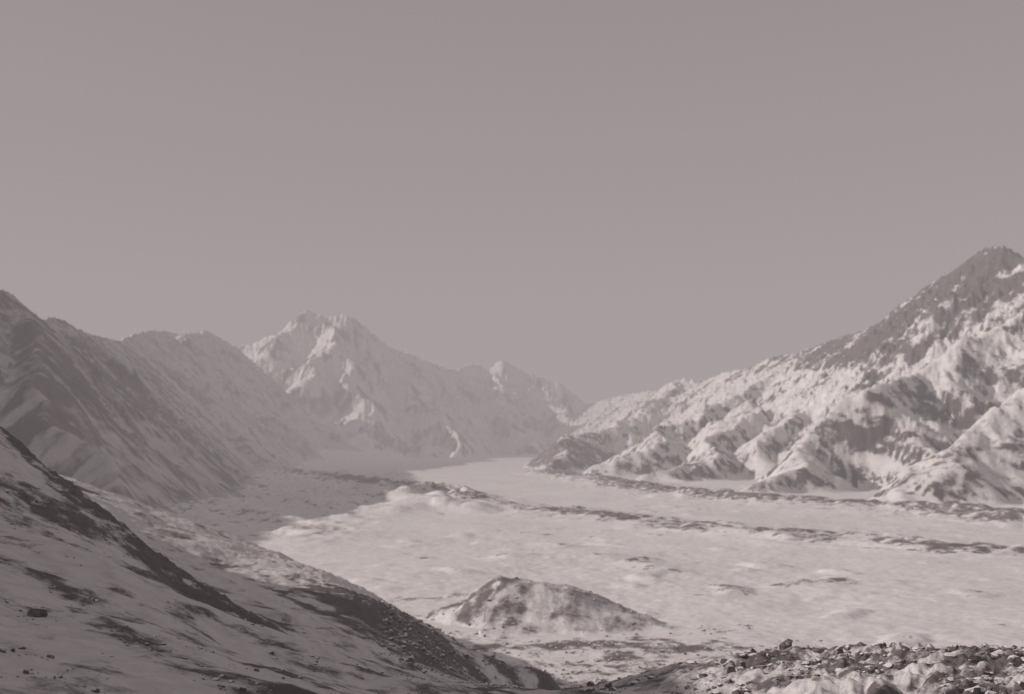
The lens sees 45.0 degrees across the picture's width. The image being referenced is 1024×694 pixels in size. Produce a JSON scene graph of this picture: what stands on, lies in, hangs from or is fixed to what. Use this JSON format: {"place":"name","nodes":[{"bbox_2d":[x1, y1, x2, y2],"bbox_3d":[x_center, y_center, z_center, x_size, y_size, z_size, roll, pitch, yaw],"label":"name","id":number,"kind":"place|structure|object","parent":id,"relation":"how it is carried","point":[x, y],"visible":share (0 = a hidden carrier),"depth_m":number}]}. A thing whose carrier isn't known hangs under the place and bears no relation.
{"place":"outdoors","nodes":[
{"label":"outdoors","id":0,"kind":"place"},
{"bbox_2d":[0,289,362,513],"bbox_3d":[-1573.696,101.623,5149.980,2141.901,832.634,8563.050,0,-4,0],"label":"shaded mountain ridge","id":1,"kind":"structure","parent":0,"point":[160,420],"depth_m":2738.07},
{"bbox_2d":[238,310,591,458],"bbox_3d":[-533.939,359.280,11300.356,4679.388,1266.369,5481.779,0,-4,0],"label":"snowy mountain massif","id":2,"kind":"structure","parent":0,"point":[354,380],"depth_m":10359.08},
{"bbox_2d":[0,426,1023,693],"bbox_3d":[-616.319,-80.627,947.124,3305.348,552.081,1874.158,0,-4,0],"label":"lateral moraine slope","id":3,"kind":"structure","parent":0,"point":[190,558],"depth_m":219.39},
{"bbox_2d":[27,606,47,616],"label":"boulder","id":4,"kind":"object","parent":3,"relation":"on","point":[36,611],"visible":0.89,"depth_m":147.46},
{"bbox_2d":[0,440,1023,693],"bbox_3d":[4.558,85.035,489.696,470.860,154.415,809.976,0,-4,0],"label":"moraine rocks","id":5,"kind":"object","parent":3,"relation":"on","point":[966,682],"visible":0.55,"depth_m":238.41},
{"bbox_2d":[779,639,792,649],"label":"boulder","id":6,"kind":"object","parent":5,"relation":"on","point":[785,644],"visible":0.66,"depth_m":250.14},
{"bbox_2d":[0,0,1023,403],"label":"sky","id":7,"kind":"structure","parent":0,"point":[599,199]},
{"bbox_2d":[158,436,1023,687],"bbox_3d":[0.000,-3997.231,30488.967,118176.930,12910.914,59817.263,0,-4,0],"label":"glacier","id":8,"kind":"object","parent":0,"point":[416,536],"visible":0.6,"depth_m":1370.83},
{"bbox_2d":[417,576,682,634],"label":"snow covered moraine mound","id":9,"kind":"object","parent":8,"relation":"on","point":[540,607],"visible":0.98,"depth_m":808.40},
{"bbox_2d":[522,373,720,469],"bbox_3d":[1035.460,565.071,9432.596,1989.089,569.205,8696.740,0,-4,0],"label":"distant snow ridge","id":10,"kind":"structure","parent":0,"point":[599,432],"depth_m":6568.17},
{"bbox_2d":[585,244,1023,503],"bbox_3d":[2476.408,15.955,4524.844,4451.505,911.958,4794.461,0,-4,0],"label":"rocky snow mountain","id":11,"kind":"structure","parent":0,"point":[919,396],"depth_m":3946.43}
]}

